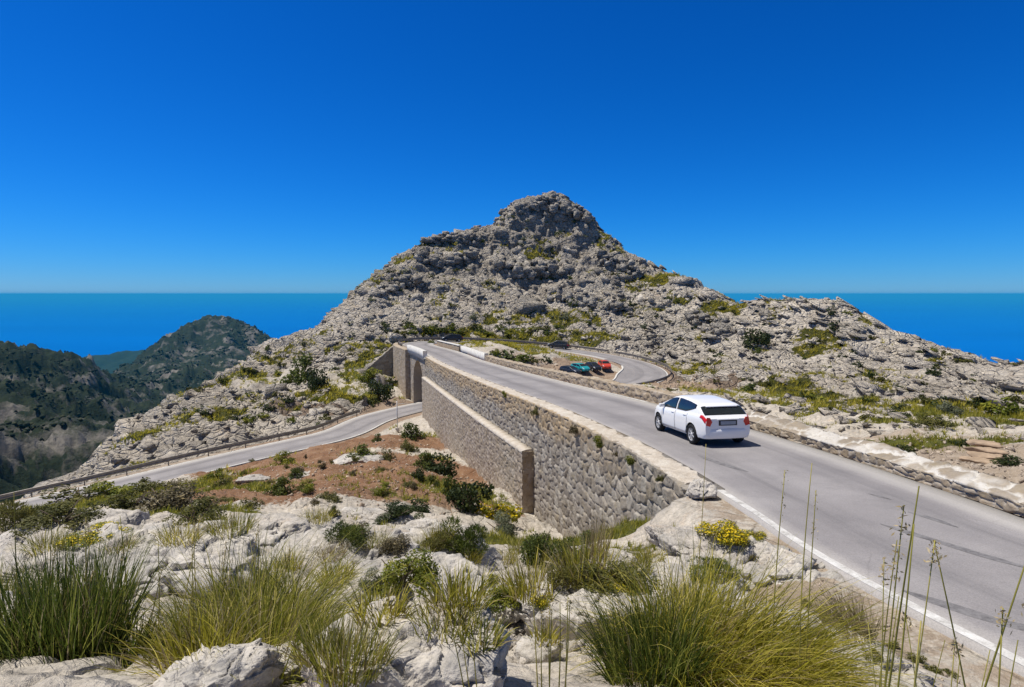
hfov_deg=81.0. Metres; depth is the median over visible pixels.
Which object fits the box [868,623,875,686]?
grass stalk
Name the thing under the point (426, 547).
grass tussock
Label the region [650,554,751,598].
boulder
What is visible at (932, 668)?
tuft
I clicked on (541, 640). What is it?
grass stalk
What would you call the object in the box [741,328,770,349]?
shrub
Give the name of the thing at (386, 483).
tuft
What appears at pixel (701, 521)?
grass stalk
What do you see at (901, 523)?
grass stalk
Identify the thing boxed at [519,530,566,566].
shrub
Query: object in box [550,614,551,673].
grass stalk
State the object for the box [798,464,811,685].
grass stalk
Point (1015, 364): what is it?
shrub
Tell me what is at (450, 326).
shrub
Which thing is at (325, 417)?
shrub
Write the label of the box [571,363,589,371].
hatchback
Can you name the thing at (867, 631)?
tuft
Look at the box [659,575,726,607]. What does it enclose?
grass tussock
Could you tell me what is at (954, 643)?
grass stalk
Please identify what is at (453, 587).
grass tussock
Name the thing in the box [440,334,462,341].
hatchback
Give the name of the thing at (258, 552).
grass stalk
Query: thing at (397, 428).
marker pole
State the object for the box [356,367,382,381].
shrub
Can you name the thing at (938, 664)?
grass stalk
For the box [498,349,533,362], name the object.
shrub
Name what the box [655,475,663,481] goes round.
wall plant
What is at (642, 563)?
grass tussock
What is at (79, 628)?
grass tussock
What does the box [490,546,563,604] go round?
grass tussock
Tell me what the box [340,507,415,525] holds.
boulder
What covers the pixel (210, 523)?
boulder
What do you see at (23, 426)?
woodland
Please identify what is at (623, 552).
boulder
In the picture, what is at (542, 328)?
shrub
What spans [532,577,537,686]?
grass stalk
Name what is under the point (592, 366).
hatchback
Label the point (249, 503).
shrub
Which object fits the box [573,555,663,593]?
shrub
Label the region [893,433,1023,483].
gravel
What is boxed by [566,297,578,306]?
shrub
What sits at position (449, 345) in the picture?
parapet wall
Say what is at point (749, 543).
tuft
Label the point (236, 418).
shrub
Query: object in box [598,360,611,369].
hatchback
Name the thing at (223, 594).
grass tussock
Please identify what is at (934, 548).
grass stalk
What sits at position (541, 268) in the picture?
rock
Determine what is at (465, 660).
grass stalk
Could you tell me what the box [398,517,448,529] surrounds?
boulder
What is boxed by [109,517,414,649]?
grass tussock
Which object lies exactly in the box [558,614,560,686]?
grass stalk
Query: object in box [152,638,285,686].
boulder
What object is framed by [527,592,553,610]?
shrub
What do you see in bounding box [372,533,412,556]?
shrub
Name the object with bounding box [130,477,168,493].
shrub
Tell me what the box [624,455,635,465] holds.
wall plant
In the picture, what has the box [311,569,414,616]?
boulder
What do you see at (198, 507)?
shrub
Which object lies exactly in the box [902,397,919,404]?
shrub
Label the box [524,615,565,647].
grass tussock
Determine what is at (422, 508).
shrub
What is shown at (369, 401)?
shrub
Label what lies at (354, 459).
tuft
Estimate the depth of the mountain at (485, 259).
120.22 m
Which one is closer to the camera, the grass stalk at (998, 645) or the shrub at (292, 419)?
the grass stalk at (998, 645)
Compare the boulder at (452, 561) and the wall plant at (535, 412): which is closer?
the boulder at (452, 561)
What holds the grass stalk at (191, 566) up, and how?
on the ground at (52, 671)
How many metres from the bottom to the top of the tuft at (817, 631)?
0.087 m
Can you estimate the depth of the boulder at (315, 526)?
14.04 m
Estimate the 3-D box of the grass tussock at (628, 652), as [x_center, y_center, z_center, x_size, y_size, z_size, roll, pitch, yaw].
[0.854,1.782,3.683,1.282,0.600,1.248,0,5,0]
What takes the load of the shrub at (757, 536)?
on the boulder at (669, 534)
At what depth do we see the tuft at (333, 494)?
24.01 m
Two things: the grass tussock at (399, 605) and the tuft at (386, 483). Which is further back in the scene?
the tuft at (386, 483)
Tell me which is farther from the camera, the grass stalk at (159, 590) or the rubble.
the rubble
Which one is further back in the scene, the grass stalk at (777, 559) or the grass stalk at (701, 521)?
the grass stalk at (701, 521)
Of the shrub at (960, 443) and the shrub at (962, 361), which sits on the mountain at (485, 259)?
the shrub at (962, 361)
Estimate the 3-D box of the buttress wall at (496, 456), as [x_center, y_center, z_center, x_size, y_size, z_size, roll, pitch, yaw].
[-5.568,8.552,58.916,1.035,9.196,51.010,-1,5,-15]
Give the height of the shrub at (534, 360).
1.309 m
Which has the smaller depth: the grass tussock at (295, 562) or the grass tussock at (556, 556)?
the grass tussock at (295, 562)
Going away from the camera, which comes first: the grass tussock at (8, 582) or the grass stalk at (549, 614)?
the grass stalk at (549, 614)
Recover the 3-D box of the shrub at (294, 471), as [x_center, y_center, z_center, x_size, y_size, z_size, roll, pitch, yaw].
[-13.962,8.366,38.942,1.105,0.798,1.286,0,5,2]
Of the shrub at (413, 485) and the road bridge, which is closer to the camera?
the shrub at (413, 485)
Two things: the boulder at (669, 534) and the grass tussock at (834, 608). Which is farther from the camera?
the boulder at (669, 534)
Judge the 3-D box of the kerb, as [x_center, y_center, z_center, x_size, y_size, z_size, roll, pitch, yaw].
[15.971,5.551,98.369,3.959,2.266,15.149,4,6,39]
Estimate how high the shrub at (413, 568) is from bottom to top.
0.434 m
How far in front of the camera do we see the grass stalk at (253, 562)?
4.24 m
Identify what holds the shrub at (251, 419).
on the mountain at (485, 259)
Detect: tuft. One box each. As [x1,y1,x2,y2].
[218,496,238,501]
[291,484,303,490]
[299,478,313,486]
[299,483,314,493]
[309,498,319,506]
[315,491,331,501]
[317,462,326,468]
[329,495,342,502]
[330,491,339,497]
[352,456,359,461]
[374,486,388,495]
[375,466,388,471]
[380,481,389,486]
[402,481,411,487]
[742,539,753,547]
[749,555,757,559]
[800,597,811,607]
[801,625,829,639]
[850,625,878,640]
[861,647,883,661]
[886,642,898,649]
[904,652,927,663]
[923,664,943,675]
[940,668,959,678]
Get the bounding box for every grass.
[0,403,1023,561]
[35,202,1023,507]
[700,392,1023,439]
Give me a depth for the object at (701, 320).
125.81 m
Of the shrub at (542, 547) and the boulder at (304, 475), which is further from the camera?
the boulder at (304, 475)
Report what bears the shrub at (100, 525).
on the boulder at (212, 543)
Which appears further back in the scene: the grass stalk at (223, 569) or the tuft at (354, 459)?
the tuft at (354, 459)
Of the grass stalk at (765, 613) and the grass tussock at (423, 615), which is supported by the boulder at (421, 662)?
the grass tussock at (423, 615)
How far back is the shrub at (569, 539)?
12.41 m
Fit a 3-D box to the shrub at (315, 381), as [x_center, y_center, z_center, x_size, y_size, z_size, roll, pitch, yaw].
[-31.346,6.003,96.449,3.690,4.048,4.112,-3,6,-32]
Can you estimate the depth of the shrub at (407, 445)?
56.31 m
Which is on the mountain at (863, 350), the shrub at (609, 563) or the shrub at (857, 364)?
the shrub at (857, 364)
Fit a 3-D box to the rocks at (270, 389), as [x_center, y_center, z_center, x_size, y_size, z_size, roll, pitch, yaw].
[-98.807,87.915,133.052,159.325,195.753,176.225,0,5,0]
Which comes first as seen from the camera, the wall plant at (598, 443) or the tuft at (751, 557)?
the tuft at (751, 557)
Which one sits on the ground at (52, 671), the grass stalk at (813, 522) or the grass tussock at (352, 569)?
the grass stalk at (813, 522)
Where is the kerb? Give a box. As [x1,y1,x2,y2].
[613,365,623,380]
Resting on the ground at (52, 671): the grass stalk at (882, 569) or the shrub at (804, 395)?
the grass stalk at (882, 569)
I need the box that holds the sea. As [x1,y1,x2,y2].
[0,296,1023,362]
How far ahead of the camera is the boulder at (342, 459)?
47.64 m
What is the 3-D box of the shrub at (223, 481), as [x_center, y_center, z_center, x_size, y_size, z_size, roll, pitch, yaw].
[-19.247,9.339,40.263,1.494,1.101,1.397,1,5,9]
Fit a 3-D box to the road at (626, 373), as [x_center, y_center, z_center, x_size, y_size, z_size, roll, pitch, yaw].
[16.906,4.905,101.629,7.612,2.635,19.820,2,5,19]
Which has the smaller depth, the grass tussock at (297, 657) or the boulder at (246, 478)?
the grass tussock at (297, 657)
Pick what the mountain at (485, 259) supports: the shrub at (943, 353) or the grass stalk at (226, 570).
the shrub at (943, 353)
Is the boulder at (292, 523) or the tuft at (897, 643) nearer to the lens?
the tuft at (897, 643)
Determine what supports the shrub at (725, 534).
on the boulder at (669, 534)
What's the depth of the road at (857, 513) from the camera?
14.06 m
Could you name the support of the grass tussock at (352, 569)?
on the boulder at (356, 586)
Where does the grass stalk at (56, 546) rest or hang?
on the ground at (52, 671)
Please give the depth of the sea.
16368.63 m
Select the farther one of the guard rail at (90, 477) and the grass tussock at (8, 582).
the guard rail at (90, 477)
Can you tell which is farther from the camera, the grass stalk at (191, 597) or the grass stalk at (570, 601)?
the grass stalk at (191, 597)
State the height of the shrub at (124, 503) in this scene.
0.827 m
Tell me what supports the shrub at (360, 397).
on the mountain at (485, 259)
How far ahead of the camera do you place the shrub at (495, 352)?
98.24 m
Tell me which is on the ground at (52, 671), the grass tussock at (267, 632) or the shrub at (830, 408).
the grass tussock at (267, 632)
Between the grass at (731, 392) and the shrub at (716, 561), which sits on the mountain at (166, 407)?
the grass at (731, 392)
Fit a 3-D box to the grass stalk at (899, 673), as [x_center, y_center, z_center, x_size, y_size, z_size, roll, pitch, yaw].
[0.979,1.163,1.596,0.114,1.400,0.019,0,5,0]
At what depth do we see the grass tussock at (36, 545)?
8.27 m
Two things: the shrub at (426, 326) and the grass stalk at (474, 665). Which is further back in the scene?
the shrub at (426, 326)
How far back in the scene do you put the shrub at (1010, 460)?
21.89 m
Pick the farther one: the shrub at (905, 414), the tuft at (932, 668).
the shrub at (905, 414)
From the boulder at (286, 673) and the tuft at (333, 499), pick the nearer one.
the boulder at (286, 673)
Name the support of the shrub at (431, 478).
on the ground at (52, 671)
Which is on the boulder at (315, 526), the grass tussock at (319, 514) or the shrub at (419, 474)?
the grass tussock at (319, 514)
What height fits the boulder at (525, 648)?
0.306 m
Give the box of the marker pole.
[395,403,409,431]
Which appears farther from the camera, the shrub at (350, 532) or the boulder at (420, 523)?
the boulder at (420, 523)
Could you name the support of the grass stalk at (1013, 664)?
on the ground at (52, 671)
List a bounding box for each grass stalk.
[14,497,21,622]
[48,545,58,600]
[49,521,51,599]
[81,519,89,642]
[114,571,127,623]
[118,543,129,624]
[120,517,129,650]
[145,569,162,649]
[156,545,159,653]
[171,514,203,657]
[186,569,195,635]
[188,541,197,629]
[191,519,196,602]
[216,515,233,630]
[219,551,226,601]
[224,568,233,634]
[245,533,257,621]
[255,524,259,601]
[287,546,291,593]
[448,613,463,686]
[460,627,469,686]
[472,641,476,686]
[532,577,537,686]
[537,611,546,686]
[546,604,555,686]
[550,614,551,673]
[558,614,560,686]
[564,598,573,686]
[565,603,567,673]
[696,450,705,588]
[742,563,746,650]
[761,586,767,644]
[770,470,788,668]
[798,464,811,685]
[804,491,818,680]
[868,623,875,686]
[878,557,892,686]
[879,540,904,686]
[884,505,910,686]
[885,596,898,686]
[888,486,919,686]
[895,611,916,686]
[897,524,914,686]
[913,621,921,686]
[915,539,939,686]
[929,540,965,686]
[933,640,944,686]
[939,637,964,686]
[957,655,959,686]
[981,650,989,686]
[984,566,1023,686]
[992,606,1014,686]
[1009,640,1017,686]
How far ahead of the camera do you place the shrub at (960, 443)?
28.27 m
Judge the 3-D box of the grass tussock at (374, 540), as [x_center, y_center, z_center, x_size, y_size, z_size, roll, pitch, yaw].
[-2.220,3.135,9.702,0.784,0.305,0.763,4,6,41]
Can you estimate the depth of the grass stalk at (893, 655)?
1.62 m
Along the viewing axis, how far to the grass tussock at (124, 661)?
3.26 m
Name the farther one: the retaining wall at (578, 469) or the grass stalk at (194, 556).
the retaining wall at (578, 469)
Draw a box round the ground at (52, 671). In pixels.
[0,341,1023,686]
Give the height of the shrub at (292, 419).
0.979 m
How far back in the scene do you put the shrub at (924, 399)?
47.33 m
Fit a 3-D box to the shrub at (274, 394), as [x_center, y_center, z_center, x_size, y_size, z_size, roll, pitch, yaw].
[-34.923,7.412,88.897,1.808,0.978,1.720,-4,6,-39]
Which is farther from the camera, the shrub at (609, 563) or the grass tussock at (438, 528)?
the grass tussock at (438, 528)
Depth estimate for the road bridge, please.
95.81 m
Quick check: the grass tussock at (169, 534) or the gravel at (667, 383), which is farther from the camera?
the gravel at (667, 383)
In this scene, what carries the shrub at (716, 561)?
on the boulder at (669, 534)
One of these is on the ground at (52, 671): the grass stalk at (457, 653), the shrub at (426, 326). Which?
the grass stalk at (457, 653)
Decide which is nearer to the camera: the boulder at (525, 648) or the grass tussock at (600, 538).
the boulder at (525, 648)
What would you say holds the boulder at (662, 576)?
on the ground at (52, 671)
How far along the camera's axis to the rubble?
4.86 m
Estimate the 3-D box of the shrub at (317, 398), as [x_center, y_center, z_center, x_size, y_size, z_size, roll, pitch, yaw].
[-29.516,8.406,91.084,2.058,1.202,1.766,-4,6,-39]
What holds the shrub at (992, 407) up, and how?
on the mountain at (485, 259)
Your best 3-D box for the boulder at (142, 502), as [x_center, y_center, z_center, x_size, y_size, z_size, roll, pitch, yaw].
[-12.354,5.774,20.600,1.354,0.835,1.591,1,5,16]
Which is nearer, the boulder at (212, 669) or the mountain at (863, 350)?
the boulder at (212, 669)
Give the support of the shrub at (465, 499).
on the ground at (52, 671)
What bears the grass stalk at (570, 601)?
on the ground at (52, 671)
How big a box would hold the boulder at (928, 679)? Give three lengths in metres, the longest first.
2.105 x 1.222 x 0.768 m
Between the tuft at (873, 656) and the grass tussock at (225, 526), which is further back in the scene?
the grass tussock at (225, 526)
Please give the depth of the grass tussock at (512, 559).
11.86 m
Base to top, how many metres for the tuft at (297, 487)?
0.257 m
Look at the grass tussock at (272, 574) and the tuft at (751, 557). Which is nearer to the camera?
the grass tussock at (272, 574)
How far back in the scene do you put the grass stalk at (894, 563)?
1.77 m
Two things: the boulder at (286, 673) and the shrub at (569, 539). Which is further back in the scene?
the shrub at (569, 539)
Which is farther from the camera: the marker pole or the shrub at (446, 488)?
the marker pole
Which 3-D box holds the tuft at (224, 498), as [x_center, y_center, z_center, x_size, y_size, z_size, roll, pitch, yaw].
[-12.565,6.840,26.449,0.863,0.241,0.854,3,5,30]
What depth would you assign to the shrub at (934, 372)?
75.76 m
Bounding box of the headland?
[82,350,143,373]
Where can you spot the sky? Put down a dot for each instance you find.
(149, 148)
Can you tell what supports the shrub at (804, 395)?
on the mountain at (485, 259)
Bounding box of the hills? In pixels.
[0,315,271,501]
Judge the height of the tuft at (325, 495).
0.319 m
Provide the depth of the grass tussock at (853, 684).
3.69 m
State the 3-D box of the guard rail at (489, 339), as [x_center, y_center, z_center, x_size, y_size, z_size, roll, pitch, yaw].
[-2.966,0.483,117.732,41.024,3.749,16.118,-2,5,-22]
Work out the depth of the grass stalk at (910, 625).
1.62 m
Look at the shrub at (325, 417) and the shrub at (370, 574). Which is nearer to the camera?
the shrub at (370, 574)
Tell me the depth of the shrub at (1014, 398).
45.31 m
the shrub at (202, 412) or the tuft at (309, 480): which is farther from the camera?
the shrub at (202, 412)
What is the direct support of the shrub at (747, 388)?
on the mountain at (485, 259)
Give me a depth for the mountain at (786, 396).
42.39 m
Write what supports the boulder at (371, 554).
on the ground at (52, 671)
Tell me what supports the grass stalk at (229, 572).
on the ground at (52, 671)
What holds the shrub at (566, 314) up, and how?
on the mountain at (485, 259)
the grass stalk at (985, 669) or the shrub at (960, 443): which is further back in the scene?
the shrub at (960, 443)
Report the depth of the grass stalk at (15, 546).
3.20 m
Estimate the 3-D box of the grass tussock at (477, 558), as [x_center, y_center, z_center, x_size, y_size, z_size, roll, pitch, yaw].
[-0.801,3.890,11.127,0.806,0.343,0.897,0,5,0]
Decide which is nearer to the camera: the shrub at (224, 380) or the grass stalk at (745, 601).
the grass stalk at (745, 601)
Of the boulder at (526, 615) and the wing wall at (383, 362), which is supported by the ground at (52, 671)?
the boulder at (526, 615)
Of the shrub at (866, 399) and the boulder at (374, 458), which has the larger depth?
the shrub at (866, 399)
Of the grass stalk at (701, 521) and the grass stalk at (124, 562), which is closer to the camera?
the grass stalk at (124, 562)
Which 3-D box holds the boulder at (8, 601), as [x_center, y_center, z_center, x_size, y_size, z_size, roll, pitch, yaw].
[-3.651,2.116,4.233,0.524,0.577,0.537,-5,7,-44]
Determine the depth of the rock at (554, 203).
172.84 m
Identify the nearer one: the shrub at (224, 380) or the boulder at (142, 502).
the boulder at (142, 502)
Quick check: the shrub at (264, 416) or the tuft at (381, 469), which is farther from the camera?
the shrub at (264, 416)
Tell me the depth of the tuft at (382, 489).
26.56 m
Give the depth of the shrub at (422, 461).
43.50 m
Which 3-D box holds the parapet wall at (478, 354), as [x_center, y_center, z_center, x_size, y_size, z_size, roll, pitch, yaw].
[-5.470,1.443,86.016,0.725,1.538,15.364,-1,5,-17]
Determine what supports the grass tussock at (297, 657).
on the boulder at (421, 662)
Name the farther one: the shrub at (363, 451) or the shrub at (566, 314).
the shrub at (566, 314)
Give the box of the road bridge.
[393,342,426,402]
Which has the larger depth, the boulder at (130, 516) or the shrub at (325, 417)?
the shrub at (325, 417)
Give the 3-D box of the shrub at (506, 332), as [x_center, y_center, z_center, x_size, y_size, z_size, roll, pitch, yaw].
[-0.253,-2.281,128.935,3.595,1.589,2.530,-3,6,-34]
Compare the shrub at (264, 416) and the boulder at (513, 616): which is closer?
the boulder at (513, 616)
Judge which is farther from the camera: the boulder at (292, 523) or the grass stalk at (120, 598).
the boulder at (292, 523)
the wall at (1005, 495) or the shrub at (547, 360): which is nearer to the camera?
the wall at (1005, 495)
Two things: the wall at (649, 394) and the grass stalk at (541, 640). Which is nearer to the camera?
the grass stalk at (541, 640)
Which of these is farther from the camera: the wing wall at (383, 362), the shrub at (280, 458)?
the wing wall at (383, 362)
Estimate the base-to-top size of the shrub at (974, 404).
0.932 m
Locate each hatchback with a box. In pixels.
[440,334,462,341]
[547,340,569,349]
[559,365,580,373]
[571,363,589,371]
[585,362,601,370]
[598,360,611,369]
[655,394,749,443]
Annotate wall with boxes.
[366,342,396,376]
[422,376,533,512]
[425,356,724,537]
[437,340,462,351]
[460,346,487,360]
[485,355,685,403]
[745,410,1023,516]
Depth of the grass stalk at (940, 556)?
1.77 m
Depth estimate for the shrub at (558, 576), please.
5.99 m
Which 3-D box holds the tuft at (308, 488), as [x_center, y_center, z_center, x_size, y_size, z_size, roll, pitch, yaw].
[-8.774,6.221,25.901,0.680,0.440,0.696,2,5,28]
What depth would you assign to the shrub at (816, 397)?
59.15 m
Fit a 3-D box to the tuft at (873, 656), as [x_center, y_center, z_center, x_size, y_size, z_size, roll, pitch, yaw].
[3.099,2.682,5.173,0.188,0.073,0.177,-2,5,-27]
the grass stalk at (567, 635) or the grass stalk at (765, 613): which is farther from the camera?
the grass stalk at (765, 613)
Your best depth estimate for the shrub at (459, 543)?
11.33 m
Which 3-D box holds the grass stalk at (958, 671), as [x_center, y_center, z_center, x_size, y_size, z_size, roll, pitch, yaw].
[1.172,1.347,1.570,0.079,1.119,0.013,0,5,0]
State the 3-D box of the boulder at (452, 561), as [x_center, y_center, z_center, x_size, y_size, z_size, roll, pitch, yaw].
[-1.045,3.573,8.661,1.641,0.667,1.436,2,11,-22]
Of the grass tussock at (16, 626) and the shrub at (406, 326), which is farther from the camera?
the shrub at (406, 326)
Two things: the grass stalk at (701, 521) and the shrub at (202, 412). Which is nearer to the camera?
the grass stalk at (701, 521)
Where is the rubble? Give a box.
[505,619,621,664]
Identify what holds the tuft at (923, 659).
on the ground at (52, 671)
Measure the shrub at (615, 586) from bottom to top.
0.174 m
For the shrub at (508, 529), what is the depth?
23.53 m
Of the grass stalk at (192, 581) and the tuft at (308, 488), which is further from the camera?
the tuft at (308, 488)
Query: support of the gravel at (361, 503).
on the ground at (52, 671)
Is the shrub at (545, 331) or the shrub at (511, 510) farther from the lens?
the shrub at (545, 331)
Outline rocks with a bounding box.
[958,439,1008,463]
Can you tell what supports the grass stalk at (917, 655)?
on the ground at (52, 671)
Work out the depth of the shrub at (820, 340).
105.45 m
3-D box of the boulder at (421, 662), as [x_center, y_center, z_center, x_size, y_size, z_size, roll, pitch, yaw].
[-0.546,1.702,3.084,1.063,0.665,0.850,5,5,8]
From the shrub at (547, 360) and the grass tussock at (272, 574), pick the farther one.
the shrub at (547, 360)
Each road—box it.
[9,341,1023,676]
[614,363,632,381]
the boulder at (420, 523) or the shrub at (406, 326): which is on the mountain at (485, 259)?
the shrub at (406, 326)
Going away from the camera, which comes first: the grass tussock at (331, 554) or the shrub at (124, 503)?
the grass tussock at (331, 554)
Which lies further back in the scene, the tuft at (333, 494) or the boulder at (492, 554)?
the tuft at (333, 494)
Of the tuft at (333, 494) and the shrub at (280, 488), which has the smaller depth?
the tuft at (333, 494)
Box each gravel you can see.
[207,438,473,515]
[530,356,710,391]
[724,567,970,686]
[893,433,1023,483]
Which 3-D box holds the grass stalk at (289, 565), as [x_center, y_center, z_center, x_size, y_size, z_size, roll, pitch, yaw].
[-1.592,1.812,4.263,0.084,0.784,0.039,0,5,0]
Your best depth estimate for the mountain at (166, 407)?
114.44 m
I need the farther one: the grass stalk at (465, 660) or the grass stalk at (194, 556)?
the grass stalk at (194, 556)
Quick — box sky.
[0,0,1023,296]
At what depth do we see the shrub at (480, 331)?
130.19 m
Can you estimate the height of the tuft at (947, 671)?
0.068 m
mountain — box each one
[47,191,1023,492]
[80,191,1013,469]
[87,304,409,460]
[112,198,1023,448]
[185,224,1023,405]
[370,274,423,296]
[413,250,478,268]
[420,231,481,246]
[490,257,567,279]
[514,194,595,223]
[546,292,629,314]
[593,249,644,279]
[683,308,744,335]
[687,392,1023,431]
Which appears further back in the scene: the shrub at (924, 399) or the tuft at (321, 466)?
the shrub at (924, 399)
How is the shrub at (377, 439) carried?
on the ground at (52, 671)
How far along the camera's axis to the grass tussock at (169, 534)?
8.47 m
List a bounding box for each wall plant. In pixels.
[530,407,538,415]
[569,425,578,433]
[592,434,602,447]
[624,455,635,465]
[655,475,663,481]
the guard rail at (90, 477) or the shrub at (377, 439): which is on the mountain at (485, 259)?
the guard rail at (90, 477)
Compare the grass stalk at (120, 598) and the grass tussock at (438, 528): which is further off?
the grass tussock at (438, 528)
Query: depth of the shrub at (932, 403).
44.52 m
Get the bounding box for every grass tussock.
[0,517,184,663]
[0,548,82,596]
[0,556,102,664]
[10,522,89,556]
[54,592,196,667]
[82,576,287,686]
[91,529,150,554]
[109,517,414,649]
[134,553,388,686]
[147,514,208,547]
[167,571,280,629]
[197,503,262,538]
[246,557,292,592]
[266,543,319,572]
[271,604,362,671]
[293,598,414,686]
[299,500,336,524]
[310,536,353,562]
[311,556,366,588]
[342,575,420,629]
[356,527,394,551]
[397,585,488,645]
[404,558,508,619]
[410,530,441,552]
[418,519,457,540]
[445,606,517,656]
[455,546,488,564]
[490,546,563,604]
[494,544,518,565]
[501,534,540,554]
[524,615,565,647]
[535,530,631,589]
[539,521,966,686]
[542,541,573,563]
[552,568,742,686]
[572,502,617,558]
[623,548,659,573]
[633,542,668,561]
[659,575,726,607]
[713,620,884,686]
[794,572,894,643]
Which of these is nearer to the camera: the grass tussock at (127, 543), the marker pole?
the grass tussock at (127, 543)
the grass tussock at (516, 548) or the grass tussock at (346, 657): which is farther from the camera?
the grass tussock at (516, 548)
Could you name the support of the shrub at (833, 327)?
on the mountain at (863, 350)
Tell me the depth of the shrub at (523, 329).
133.04 m
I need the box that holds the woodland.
[0,317,267,440]
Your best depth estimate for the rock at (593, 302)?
145.08 m
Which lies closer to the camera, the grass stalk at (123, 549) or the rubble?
the grass stalk at (123, 549)
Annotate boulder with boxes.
[0,519,262,598]
[1,591,12,621]
[4,519,52,535]
[55,508,149,527]
[139,498,182,510]
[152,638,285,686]
[189,520,236,529]
[232,513,310,547]
[235,474,270,483]
[259,526,419,586]
[276,640,302,682]
[291,471,309,478]
[297,513,339,531]
[301,594,511,686]
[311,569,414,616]
[333,453,369,464]
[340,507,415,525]
[363,455,383,462]
[384,552,494,596]
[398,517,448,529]
[403,525,504,574]
[470,583,524,625]
[515,634,562,663]
[517,563,679,645]
[588,548,637,564]
[644,524,844,589]
[644,555,679,564]
[647,575,694,625]
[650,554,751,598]
[685,478,716,498]
[719,595,936,686]
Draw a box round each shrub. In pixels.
[0,499,62,531]
[7,500,108,538]
[38,484,113,504]
[56,520,131,548]
[89,480,137,497]
[103,487,150,509]
[127,477,218,512]
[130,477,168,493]
[162,494,229,526]
[195,405,208,415]
[205,467,223,479]
[213,475,238,487]
[217,376,229,382]
[233,412,248,420]
[240,497,264,509]
[242,414,256,423]
[255,412,269,417]
[262,475,294,495]
[266,401,275,410]
[272,391,282,396]
[273,450,295,463]
[275,361,286,366]
[279,352,317,385]
[286,416,296,422]
[287,468,306,478]
[306,368,329,390]
[310,395,323,401]
[318,413,330,420]
[322,519,372,548]
[328,505,339,516]
[346,443,379,459]
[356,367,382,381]
[356,566,382,594]
[357,395,366,399]
[367,395,377,402]
[368,379,394,399]
[371,433,381,442]
[372,499,424,524]
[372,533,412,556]
[373,546,441,597]
[379,449,395,459]
[392,329,406,334]
[399,438,419,451]
[400,423,426,440]
[403,323,416,328]
[406,482,416,489]
[410,450,435,470]
[410,498,430,512]
[411,467,425,479]
[415,324,429,331]
[420,530,451,551]
[423,452,458,477]
[425,475,439,487]
[428,324,446,331]
[438,515,490,557]
[440,474,458,497]
[445,481,494,513]
[446,323,455,330]
[448,329,461,333]
[467,324,483,330]
[469,314,477,319]
[473,326,487,333]
[474,500,523,522]
[485,579,527,614]
[486,511,518,536]
[488,573,499,585]
[490,349,501,355]
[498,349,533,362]
[504,330,518,335]
[509,327,526,331]
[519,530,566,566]
[527,356,538,362]
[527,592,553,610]
[534,325,550,329]
[537,329,553,335]
[539,354,552,363]
[545,562,595,588]
[557,530,595,563]
[558,312,569,320]
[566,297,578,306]
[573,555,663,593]
[605,569,646,595]
[686,556,740,582]
[694,518,750,546]
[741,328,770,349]
[741,529,766,541]
[742,382,755,392]
[755,381,770,386]
[799,390,811,398]
[803,392,826,400]
[816,337,826,343]
[816,405,832,411]
[826,305,837,314]
[827,320,844,331]
[851,360,863,367]
[858,396,871,401]
[858,414,873,419]
[860,369,878,378]
[872,377,891,381]
[886,404,910,416]
[891,403,910,409]
[896,444,916,454]
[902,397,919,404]
[910,412,955,429]
[918,394,939,403]
[924,364,941,375]
[930,396,953,408]
[936,401,963,414]
[941,350,952,355]
[949,439,967,446]
[953,357,973,362]
[966,396,981,407]
[971,395,991,403]
[980,397,1023,416]
[989,454,1023,466]
[1004,395,1023,403]
[1009,362,1023,365]
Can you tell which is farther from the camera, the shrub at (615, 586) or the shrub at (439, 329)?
the shrub at (439, 329)
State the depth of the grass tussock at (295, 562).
9.11 m
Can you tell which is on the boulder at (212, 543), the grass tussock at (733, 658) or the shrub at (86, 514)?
the shrub at (86, 514)
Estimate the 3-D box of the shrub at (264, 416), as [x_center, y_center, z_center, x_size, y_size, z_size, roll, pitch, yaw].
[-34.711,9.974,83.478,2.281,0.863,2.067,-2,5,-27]
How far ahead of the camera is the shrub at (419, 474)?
36.27 m
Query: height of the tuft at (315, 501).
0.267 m
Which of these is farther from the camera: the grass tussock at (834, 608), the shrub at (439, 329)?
the shrub at (439, 329)
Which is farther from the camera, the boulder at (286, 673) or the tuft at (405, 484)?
the tuft at (405, 484)
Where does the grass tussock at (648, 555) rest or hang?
on the boulder at (662, 559)
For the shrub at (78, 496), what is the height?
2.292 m
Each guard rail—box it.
[0,409,359,499]
[398,337,608,352]
[616,351,671,383]
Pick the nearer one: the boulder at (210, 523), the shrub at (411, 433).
the boulder at (210, 523)
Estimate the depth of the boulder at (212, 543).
8.21 m

